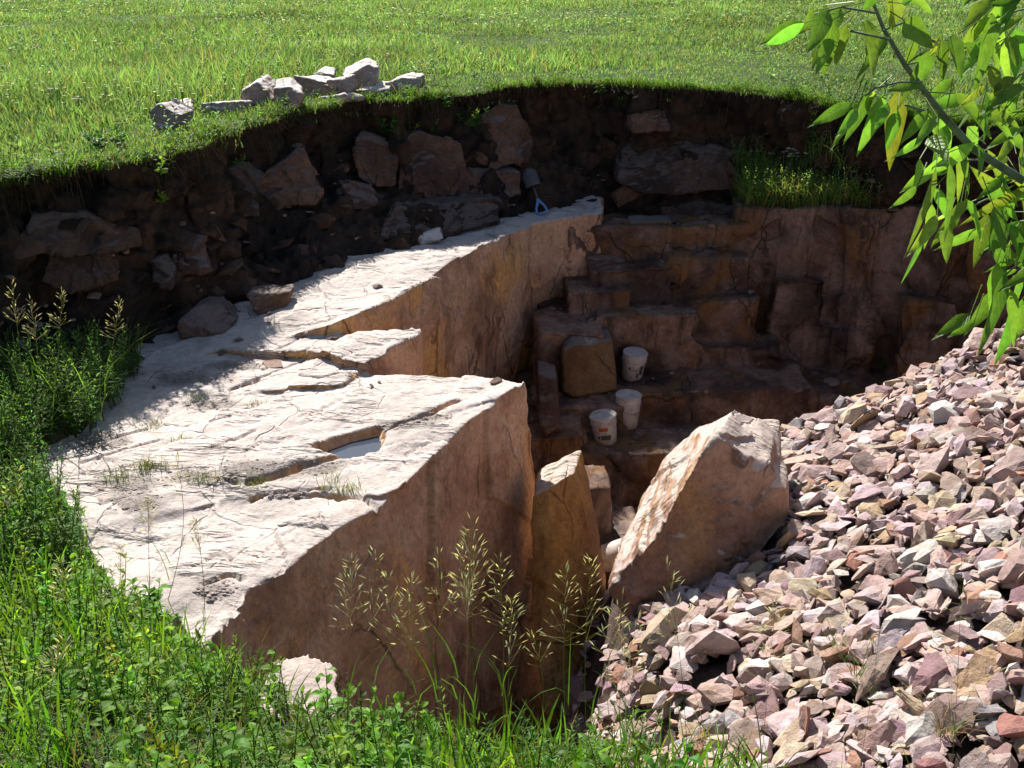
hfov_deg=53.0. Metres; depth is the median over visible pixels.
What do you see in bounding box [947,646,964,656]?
broken stone
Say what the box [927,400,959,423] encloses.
broken stone
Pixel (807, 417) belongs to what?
broken stone
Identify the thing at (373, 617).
seed grass
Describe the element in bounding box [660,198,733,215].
embedded rock
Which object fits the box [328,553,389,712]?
seed grass
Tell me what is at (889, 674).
broken stone
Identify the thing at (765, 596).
broken stone
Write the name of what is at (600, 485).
rock block
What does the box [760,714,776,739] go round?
broken stone
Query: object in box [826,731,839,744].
broken stone
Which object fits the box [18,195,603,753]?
rock ledge
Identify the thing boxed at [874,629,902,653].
broken stone
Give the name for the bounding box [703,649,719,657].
broken stone
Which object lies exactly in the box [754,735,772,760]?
broken stone
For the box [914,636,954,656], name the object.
broken stone
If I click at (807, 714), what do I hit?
broken stone
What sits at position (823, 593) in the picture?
broken stone
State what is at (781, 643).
broken stone
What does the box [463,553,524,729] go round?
seed grass
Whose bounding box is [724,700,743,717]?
broken stone
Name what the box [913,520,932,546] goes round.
broken stone
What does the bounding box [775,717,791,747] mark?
broken stone
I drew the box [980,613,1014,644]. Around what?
broken stone
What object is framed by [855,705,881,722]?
broken stone
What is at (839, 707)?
broken stone
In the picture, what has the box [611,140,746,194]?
embedded rock
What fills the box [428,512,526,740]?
seed grass
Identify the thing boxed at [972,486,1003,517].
broken stone
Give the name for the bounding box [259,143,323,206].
embedded rock
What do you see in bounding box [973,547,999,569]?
broken stone
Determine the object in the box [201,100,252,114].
quarried stone
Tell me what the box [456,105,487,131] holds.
weed
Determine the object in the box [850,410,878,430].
broken stone
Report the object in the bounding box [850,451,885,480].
broken stone
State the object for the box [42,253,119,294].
embedded rock
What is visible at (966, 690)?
broken stone
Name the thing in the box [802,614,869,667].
grass tuft
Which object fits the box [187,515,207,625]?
seed grass
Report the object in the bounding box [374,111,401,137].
weed
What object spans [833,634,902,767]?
seed grass
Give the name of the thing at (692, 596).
broken stone
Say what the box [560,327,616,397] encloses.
rock block
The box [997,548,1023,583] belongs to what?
broken stone
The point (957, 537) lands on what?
broken stone
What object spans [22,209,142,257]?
embedded rock
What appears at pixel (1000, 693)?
broken stone
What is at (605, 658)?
broken stone
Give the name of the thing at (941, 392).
broken stone
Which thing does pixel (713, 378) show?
loose rock
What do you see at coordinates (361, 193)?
embedded rock
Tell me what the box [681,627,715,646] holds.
broken stone
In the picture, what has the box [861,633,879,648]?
broken stone
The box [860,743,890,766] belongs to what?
broken stone
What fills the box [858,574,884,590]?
broken stone
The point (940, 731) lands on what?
grass tuft
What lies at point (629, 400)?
bucket
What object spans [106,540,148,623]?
seed grass
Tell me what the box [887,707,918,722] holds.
broken stone
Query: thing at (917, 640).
broken stone
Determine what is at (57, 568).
seed grass
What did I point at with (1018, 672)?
broken stone
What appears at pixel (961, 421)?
broken stone
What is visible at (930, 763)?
broken stone
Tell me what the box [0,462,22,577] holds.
seed grass
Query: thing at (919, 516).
broken stone
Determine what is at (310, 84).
quarried stone
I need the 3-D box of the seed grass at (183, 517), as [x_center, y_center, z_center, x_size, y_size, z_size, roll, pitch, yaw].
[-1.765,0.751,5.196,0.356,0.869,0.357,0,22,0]
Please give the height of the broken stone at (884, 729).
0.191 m
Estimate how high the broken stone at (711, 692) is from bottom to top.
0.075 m
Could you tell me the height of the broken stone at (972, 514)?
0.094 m
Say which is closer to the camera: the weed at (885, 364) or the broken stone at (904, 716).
the broken stone at (904, 716)
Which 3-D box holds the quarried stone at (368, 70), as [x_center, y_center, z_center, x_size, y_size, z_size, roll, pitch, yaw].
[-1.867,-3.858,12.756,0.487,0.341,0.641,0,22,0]
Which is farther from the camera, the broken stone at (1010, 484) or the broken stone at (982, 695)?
the broken stone at (1010, 484)
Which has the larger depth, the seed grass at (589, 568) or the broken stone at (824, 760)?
the broken stone at (824, 760)
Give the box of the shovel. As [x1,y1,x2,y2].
[522,168,548,214]
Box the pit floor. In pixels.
[506,716,545,754]
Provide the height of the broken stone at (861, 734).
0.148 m
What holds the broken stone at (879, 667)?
on the rubble
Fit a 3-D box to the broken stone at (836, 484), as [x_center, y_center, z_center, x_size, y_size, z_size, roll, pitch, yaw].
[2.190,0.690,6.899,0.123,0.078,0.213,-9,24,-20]
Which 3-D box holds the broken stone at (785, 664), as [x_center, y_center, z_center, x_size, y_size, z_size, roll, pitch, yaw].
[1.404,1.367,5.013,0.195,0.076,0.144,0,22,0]
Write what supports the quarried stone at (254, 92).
on the ground at (742, 72)
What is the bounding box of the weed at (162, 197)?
[151,190,168,204]
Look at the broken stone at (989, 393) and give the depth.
7.14 m
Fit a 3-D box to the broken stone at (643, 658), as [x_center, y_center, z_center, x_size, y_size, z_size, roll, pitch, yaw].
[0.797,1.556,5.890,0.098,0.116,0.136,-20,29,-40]
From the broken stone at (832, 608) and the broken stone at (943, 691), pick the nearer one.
the broken stone at (943, 691)
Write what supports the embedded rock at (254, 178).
on the soil bank
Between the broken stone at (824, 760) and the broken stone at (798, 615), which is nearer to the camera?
the broken stone at (824, 760)
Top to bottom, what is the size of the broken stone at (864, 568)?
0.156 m
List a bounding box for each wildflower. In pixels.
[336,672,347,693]
[780,147,808,172]
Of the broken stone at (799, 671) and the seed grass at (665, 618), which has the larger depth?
the broken stone at (799, 671)
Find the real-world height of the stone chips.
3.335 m
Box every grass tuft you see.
[85,464,144,483]
[118,454,168,476]
[133,414,176,430]
[152,430,187,441]
[179,386,212,401]
[182,465,229,485]
[233,469,288,488]
[301,466,341,484]
[313,474,367,494]
[672,683,728,744]
[733,152,810,199]
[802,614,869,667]
[820,630,887,695]
[896,671,1001,747]
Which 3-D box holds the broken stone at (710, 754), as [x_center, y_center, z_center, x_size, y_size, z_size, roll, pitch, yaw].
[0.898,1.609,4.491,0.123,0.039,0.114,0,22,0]
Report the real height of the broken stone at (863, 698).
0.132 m
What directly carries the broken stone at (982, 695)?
on the broken stone at (943, 691)
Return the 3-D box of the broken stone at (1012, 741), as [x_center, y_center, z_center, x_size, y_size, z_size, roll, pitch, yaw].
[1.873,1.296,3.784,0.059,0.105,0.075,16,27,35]
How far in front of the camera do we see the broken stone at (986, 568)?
4.82 m
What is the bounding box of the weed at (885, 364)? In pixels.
[875,355,887,371]
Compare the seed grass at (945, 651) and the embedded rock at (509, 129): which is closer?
the seed grass at (945, 651)
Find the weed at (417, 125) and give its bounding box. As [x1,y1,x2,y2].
[405,118,438,131]
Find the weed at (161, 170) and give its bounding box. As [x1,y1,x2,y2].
[138,132,178,179]
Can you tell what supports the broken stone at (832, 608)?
on the rubble
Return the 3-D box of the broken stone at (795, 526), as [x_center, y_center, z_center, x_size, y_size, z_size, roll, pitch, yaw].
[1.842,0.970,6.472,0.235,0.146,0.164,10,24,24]
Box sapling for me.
[804,109,818,160]
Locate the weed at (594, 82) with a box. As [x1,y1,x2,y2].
[589,74,611,96]
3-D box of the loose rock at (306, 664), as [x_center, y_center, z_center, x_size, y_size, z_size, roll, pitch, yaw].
[-0.828,1.246,4.033,0.294,0.134,0.625,0,22,0]
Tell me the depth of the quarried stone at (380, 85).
12.43 m
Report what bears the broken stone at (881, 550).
on the rubble
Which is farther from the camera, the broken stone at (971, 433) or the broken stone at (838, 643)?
the broken stone at (971, 433)
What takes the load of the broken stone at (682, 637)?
on the rubble
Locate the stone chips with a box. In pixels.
[0,133,989,450]
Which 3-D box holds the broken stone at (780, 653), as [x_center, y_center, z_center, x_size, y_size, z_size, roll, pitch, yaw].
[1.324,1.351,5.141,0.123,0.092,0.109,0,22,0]
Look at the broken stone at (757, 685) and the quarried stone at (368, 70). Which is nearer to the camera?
the broken stone at (757, 685)
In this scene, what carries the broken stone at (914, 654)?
on the rubble
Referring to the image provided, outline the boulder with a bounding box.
[608,410,788,617]
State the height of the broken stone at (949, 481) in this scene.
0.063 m
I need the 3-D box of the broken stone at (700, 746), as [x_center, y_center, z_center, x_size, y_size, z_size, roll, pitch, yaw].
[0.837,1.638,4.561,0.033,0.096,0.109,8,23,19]
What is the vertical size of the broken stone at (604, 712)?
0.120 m
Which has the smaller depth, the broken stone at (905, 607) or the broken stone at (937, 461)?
the broken stone at (905, 607)
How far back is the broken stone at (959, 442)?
6.41 m
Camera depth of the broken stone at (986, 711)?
3.90 m
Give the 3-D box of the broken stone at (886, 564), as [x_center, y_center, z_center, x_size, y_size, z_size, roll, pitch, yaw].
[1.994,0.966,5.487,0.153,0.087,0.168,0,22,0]
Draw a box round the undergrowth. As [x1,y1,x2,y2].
[0,314,156,573]
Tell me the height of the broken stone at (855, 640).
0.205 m
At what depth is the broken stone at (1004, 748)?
3.71 m
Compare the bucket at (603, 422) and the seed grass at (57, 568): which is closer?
the seed grass at (57, 568)
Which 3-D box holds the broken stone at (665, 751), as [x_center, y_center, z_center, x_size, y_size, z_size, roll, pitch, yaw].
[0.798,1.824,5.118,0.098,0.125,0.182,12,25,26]
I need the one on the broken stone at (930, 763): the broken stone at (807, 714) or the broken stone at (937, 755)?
the broken stone at (937, 755)
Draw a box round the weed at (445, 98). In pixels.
[421,87,453,112]
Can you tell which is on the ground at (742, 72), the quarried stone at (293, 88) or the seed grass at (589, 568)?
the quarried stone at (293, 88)
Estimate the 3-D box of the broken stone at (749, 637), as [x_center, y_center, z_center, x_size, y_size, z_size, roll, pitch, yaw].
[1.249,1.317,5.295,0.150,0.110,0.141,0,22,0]
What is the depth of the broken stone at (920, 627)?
4.73 m
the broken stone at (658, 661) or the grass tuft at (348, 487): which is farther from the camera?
the grass tuft at (348, 487)
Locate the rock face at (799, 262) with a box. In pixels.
[510,197,1023,608]
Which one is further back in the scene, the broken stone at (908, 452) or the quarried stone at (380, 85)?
the quarried stone at (380, 85)
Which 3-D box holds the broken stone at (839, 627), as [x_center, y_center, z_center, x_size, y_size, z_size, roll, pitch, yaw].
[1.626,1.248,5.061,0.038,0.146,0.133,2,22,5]
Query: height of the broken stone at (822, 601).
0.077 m
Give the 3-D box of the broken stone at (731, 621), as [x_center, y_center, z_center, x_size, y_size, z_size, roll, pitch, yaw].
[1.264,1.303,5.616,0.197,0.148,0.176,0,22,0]
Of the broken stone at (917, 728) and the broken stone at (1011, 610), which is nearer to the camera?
the broken stone at (917, 728)
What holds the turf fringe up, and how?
on the soil bank
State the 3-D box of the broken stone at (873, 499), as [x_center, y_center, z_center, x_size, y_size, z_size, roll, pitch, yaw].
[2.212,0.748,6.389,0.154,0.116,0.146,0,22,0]
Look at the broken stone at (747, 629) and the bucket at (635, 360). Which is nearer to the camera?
the broken stone at (747, 629)
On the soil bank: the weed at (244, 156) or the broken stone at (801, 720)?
the weed at (244, 156)
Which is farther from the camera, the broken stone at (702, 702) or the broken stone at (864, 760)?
the broken stone at (702, 702)
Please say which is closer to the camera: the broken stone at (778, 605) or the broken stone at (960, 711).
the broken stone at (960, 711)
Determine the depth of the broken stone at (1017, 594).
4.52 m
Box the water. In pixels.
[327,436,381,458]
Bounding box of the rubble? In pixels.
[544,323,1023,767]
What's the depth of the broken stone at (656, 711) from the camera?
5.45 m
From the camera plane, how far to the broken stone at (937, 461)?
6.36 m
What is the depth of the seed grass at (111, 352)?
6.73 m
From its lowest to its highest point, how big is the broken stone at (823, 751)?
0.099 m
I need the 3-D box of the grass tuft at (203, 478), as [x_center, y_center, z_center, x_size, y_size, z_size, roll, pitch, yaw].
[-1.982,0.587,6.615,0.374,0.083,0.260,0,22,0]
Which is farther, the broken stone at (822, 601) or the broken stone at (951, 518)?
the broken stone at (951, 518)
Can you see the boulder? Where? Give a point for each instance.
(714, 500)
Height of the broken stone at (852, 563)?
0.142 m
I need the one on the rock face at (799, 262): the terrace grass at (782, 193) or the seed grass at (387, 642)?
the terrace grass at (782, 193)
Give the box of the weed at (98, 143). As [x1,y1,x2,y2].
[82,122,128,149]
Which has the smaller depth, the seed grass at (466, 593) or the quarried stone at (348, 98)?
the seed grass at (466, 593)
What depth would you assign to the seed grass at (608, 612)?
3.00 m
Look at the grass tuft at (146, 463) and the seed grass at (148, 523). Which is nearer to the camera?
the seed grass at (148, 523)
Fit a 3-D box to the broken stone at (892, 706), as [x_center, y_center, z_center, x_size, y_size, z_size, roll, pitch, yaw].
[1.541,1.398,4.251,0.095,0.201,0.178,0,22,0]
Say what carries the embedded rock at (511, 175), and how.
on the soil bank
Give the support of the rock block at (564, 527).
on the pit floor
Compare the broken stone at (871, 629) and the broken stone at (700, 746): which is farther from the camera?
the broken stone at (871, 629)
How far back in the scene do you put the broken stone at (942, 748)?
3.86 m
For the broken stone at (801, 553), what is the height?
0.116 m
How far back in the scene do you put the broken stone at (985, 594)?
4.66 m
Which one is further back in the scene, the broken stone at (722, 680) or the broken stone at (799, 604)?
the broken stone at (799, 604)
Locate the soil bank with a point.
(574, 145)
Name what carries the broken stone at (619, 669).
on the rubble
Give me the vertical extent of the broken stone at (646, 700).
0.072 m
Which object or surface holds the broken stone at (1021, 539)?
on the rubble
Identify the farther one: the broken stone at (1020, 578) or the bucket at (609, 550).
the bucket at (609, 550)
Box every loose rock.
[177,296,239,338]
[246,284,293,314]
[260,654,337,724]
[418,227,442,244]
[546,414,587,447]
[585,253,625,280]
[627,215,671,226]
[686,367,735,387]
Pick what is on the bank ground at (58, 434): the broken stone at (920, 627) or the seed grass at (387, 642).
the seed grass at (387, 642)
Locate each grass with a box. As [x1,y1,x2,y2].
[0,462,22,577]
[1,279,24,409]
[21,295,52,427]
[36,633,71,756]
[46,287,76,417]
[47,553,75,671]
[100,299,123,418]
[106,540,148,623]
[132,451,195,599]
[139,496,164,600]
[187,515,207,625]
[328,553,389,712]
[342,570,406,735]
[356,545,427,742]
[376,573,472,719]
[393,547,458,754]
[407,544,487,748]
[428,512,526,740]
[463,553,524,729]
[494,595,530,728]
[512,627,559,738]
[527,561,587,721]
[567,553,627,754]
[590,588,645,758]
[595,610,669,758]
[653,555,738,763]
[725,120,1023,222]
[742,594,812,767]
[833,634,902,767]
[883,555,1006,767]
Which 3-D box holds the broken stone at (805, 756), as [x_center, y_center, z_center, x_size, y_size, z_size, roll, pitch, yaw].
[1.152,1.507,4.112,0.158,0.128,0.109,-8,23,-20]
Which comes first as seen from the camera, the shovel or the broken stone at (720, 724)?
the broken stone at (720, 724)
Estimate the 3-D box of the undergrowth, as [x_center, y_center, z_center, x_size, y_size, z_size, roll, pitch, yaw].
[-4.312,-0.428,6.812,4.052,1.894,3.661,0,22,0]
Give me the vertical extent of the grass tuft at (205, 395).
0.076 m
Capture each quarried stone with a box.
[149,98,193,130]
[180,98,194,108]
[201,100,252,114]
[241,74,275,106]
[273,77,303,109]
[294,74,332,97]
[313,66,335,77]
[318,92,366,102]
[326,74,357,94]
[342,58,379,89]
[357,81,391,95]
[386,72,425,93]
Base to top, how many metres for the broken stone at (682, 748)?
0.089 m
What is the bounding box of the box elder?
[757,0,1023,364]
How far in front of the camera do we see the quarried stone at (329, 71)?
13.10 m
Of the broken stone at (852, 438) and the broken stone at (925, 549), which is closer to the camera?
the broken stone at (925, 549)
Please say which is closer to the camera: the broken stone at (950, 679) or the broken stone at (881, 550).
the broken stone at (950, 679)
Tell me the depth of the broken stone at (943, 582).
5.00 m
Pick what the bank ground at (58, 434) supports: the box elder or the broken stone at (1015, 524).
the box elder
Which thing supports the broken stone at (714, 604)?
on the rubble
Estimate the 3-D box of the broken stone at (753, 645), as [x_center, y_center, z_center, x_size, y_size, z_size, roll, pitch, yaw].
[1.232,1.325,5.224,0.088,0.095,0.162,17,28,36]
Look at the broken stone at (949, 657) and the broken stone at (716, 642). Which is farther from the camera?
the broken stone at (716, 642)
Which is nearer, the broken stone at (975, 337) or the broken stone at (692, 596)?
the broken stone at (692, 596)
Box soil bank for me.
[0,85,1023,384]
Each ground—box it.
[0,0,1023,188]
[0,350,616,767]
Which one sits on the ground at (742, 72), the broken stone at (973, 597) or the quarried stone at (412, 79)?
the quarried stone at (412, 79)
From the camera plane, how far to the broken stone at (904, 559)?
5.47 m
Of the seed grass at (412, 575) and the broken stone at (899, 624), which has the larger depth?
the broken stone at (899, 624)
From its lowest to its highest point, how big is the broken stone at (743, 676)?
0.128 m
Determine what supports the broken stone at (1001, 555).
on the rubble
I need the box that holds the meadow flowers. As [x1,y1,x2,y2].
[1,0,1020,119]
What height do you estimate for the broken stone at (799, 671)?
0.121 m
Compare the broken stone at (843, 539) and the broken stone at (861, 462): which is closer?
the broken stone at (843, 539)
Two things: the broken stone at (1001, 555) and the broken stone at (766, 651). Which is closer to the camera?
the broken stone at (1001, 555)
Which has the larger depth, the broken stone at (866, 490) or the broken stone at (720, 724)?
the broken stone at (866, 490)
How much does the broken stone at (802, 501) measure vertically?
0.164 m
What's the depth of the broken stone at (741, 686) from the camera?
4.86 m
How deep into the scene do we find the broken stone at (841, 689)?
4.57 m
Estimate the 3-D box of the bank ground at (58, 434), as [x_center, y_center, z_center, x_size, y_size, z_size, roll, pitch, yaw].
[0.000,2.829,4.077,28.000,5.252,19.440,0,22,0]
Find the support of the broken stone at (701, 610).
on the rubble
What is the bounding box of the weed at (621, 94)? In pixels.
[607,77,638,106]
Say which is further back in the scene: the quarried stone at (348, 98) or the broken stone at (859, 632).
the quarried stone at (348, 98)
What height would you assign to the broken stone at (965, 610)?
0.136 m
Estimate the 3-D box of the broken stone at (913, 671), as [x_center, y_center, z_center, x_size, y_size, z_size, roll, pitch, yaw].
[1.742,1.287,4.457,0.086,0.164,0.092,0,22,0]
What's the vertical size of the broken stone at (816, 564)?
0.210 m
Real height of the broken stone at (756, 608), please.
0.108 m
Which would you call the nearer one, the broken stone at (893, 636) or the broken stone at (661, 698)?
the broken stone at (893, 636)
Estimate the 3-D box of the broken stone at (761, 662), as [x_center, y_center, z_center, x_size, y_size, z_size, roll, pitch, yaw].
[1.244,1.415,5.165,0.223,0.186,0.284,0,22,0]
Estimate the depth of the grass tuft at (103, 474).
6.64 m
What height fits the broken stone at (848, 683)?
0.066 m
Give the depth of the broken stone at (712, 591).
6.21 m
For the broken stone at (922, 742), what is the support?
on the rubble
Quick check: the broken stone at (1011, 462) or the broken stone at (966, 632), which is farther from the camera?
the broken stone at (1011, 462)
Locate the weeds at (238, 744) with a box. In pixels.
[0,448,765,767]
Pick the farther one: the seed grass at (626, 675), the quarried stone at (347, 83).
the quarried stone at (347, 83)
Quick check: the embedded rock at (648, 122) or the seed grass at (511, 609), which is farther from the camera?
the embedded rock at (648, 122)
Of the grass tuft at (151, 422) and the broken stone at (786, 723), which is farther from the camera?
the grass tuft at (151, 422)
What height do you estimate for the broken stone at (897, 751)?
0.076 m
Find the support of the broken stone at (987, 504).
on the broken stone at (973, 504)
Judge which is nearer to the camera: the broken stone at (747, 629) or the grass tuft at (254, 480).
the broken stone at (747, 629)
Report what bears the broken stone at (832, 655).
on the rubble
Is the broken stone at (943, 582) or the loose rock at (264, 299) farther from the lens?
the loose rock at (264, 299)
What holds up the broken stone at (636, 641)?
on the rubble
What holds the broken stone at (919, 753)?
on the rubble
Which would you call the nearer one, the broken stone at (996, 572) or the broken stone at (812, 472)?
the broken stone at (996, 572)
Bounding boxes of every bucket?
[589,409,616,444]
[601,536,623,571]
[615,389,641,429]
[621,347,647,381]
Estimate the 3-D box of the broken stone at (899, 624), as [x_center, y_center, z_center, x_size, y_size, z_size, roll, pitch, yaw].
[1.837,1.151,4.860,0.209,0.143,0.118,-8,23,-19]
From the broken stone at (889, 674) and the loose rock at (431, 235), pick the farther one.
the loose rock at (431, 235)
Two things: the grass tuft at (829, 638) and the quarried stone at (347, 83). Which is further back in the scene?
the quarried stone at (347, 83)
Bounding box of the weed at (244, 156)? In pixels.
[231,153,245,167]
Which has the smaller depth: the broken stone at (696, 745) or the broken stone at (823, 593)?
the broken stone at (696, 745)
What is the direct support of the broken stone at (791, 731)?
on the rubble
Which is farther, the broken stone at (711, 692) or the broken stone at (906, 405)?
the broken stone at (906, 405)
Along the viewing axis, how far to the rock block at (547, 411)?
11.26 m
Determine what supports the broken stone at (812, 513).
on the rubble
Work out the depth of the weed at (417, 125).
12.57 m
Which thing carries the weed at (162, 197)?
on the soil bank
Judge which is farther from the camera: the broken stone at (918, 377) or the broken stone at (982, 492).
the broken stone at (918, 377)
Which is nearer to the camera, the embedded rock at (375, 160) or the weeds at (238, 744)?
the weeds at (238, 744)
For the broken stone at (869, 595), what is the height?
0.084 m
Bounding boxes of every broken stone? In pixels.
[597,701,614,717]
[599,650,619,660]
[609,664,629,684]
[630,638,641,645]
[639,607,687,654]
[640,653,656,663]
[640,694,655,706]
[640,749,662,764]
[642,708,661,730]
[649,654,666,669]
[652,690,682,708]
[662,745,671,757]
[663,590,689,607]
[668,631,692,652]
[670,737,691,761]
[671,646,684,656]
[680,606,706,631]
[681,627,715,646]
[684,630,739,655]
[686,693,713,711]
[687,588,701,605]
[688,733,711,755]
[696,744,703,755]
[697,679,733,705]
[703,585,727,600]
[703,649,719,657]
[704,734,727,745]
[704,746,719,757]
[705,598,723,618]
[709,714,725,734]
[710,613,735,621]
[714,676,732,685]
[715,673,727,679]
[723,596,744,612]
[723,612,752,629]
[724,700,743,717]
[725,674,738,687]
[725,709,740,729]
[727,718,767,735]
[729,717,761,759]
[736,624,790,638]
[736,665,773,683]
[738,656,782,673]
[738,683,746,693]
[739,633,767,641]
[743,675,785,703]
[743,692,781,702]
[745,599,768,615]
[746,635,768,656]
[749,685,779,719]
[754,589,785,606]
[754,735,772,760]
[759,640,776,659]
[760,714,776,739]
[764,705,799,737]
[765,613,780,625]
[766,629,790,648]
[768,659,792,678]
[770,738,807,767]
[771,609,802,632]
[771,640,784,653]
[773,718,810,746]
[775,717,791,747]
[776,597,810,607]
[776,648,784,658]
[777,541,807,565]
[777,592,804,607]
[777,749,820,767]
[781,450,805,455]
[781,654,806,671]
[783,454,810,474]
[786,546,809,561]
[788,519,809,546]
[788,577,817,601]
[791,492,824,510]
[791,617,802,644]
[792,658,821,677]
[793,510,826,517]
[795,598,807,610]
[797,464,831,481]
[798,699,821,716]
[798,711,807,741]
[799,413,814,420]
[799,705,810,738]
[801,555,826,577]
[804,748,832,762]
[805,731,828,750]
[806,588,832,599]
[811,408,833,423]
[815,751,847,767]
[816,597,826,605]
[817,513,838,536]
[817,601,844,622]
[819,642,847,675]
[819,646,848,663]
[821,597,849,636]
[821,683,851,695]
[822,668,831,685]
[826,663,853,693]
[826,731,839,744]
[827,480,843,489]
[834,698,851,716]
[836,620,844,635]
[837,534,865,545]
[838,400,866,423]
[838,665,860,687]
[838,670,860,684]
[842,623,872,646]
[843,638,859,665]
[845,432,869,444]
[845,549,874,571]
[846,739,878,762]
[848,640,873,663]
[849,482,883,501]
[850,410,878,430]
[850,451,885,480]
[851,544,907,557]
[851,557,878,580]
[852,722,882,735]
[853,586,882,605]
[854,555,876,562]
[855,495,878,515]
[855,646,900,701]
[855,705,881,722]
[856,669,868,701]
[857,610,879,628]
[857,719,896,760]
[857,728,870,740]
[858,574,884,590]
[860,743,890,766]
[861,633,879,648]
[867,627,880,633]
[871,580,892,609]
[872,550,897,576]
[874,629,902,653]
[875,546,898,570]
[875,701,890,722]
[876,703,898,721]
[880,608,920,635]
[881,617,925,633]
[885,523,901,536]
[887,665,894,679]
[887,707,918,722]
[889,752,902,767]
[890,463,907,479]
[890,737,911,750]
[891,696,906,708]
[891,718,905,742]
[891,748,911,758]
[892,662,920,680]
[893,523,918,538]
[893,686,924,714]
[895,395,914,416]
[895,604,921,612]
[895,632,919,656]
[896,543,938,573]
[900,562,927,576]
[901,630,942,649]
[902,495,928,522]
[902,664,919,684]
[904,449,920,461]
[904,711,938,744]
[906,364,920,373]
[906,423,934,445]
[909,735,934,756]
[910,509,938,526]
[910,622,930,633]
[910,652,919,656]
[911,685,926,697]
[912,539,944,564]
[912,652,950,698]
[912,743,940,767]
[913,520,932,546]
[913,758,945,767]
[914,374,937,380]
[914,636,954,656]
[917,445,949,472]
[918,693,980,735]
[921,751,947,760]
[922,587,943,613]
[923,648,943,656]
[925,568,958,597]
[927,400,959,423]
[928,432,941,445]
[929,733,964,746]
[930,545,946,567]
[930,688,955,693]
[932,490,956,513]
[932,532,960,539]
[934,737,946,756]
[935,385,945,398]
[935,674,957,689]
[940,471,972,495]
[942,654,968,675]
[943,507,971,528]
[946,416,970,429]
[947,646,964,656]
[949,624,978,638]
[950,562,963,574]
[951,383,987,403]
[952,425,987,451]
[953,433,965,457]
[953,506,987,523]
[953,647,1006,688]
[953,687,982,704]
[954,600,990,617]
[957,683,991,704]
[958,696,981,705]
[959,748,989,767]
[961,501,976,507]
[962,498,994,511]
[964,584,1005,600]
[965,721,989,738]
[967,586,985,603]
[968,327,994,353]
[969,569,986,583]
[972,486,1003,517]
[972,704,1006,719]
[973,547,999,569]
[977,389,1004,397]
[977,559,1006,577]
[978,515,1011,540]
[979,590,1000,599]
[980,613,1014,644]
[983,599,1006,622]
[984,467,994,476]
[985,570,999,580]
[985,715,1003,739]
[986,666,993,676]
[986,672,1008,699]
[988,753,1017,767]
[990,689,1013,704]
[991,445,1023,481]
[992,742,1011,754]
[993,475,1023,494]
[993,551,1007,559]
[996,640,1023,664]
[996,712,1023,738]
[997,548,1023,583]
[999,476,1019,502]
[1001,518,1018,540]
[1002,541,1020,555]
[1002,602,1023,619]
[1006,669,1023,695]
[1007,675,1023,684]
[1008,407,1023,419]
[1009,585,1023,603]
[1009,738,1015,744]
[1015,572,1023,583]
[1018,537,1023,546]
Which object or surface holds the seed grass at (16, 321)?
on the undergrowth
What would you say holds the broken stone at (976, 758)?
on the rubble
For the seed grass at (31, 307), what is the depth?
6.79 m
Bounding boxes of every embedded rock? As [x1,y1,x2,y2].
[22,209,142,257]
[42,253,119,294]
[148,253,176,290]
[171,229,211,275]
[230,160,263,217]
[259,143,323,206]
[335,179,378,210]
[352,130,398,186]
[380,192,503,244]
[398,130,466,196]
[422,165,520,198]
[479,100,532,169]
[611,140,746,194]
[624,109,670,133]
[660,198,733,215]
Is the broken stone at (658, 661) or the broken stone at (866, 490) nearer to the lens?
the broken stone at (658, 661)
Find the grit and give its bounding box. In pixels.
[66,360,452,602]
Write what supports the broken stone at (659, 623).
on the rubble
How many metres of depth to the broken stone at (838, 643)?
4.91 m
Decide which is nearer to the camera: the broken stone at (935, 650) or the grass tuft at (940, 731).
the grass tuft at (940, 731)
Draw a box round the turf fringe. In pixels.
[0,65,1023,238]
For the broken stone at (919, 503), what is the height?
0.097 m
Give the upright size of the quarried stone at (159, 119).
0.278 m
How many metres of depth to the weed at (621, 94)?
13.72 m
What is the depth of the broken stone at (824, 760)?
4.08 m
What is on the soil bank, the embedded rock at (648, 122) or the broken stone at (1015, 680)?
the embedded rock at (648, 122)
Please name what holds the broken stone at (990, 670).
on the rubble
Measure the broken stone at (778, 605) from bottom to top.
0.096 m
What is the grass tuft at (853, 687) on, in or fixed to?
on the rubble
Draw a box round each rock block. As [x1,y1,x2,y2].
[530,451,605,735]
[536,361,560,435]
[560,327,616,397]
[585,465,611,539]

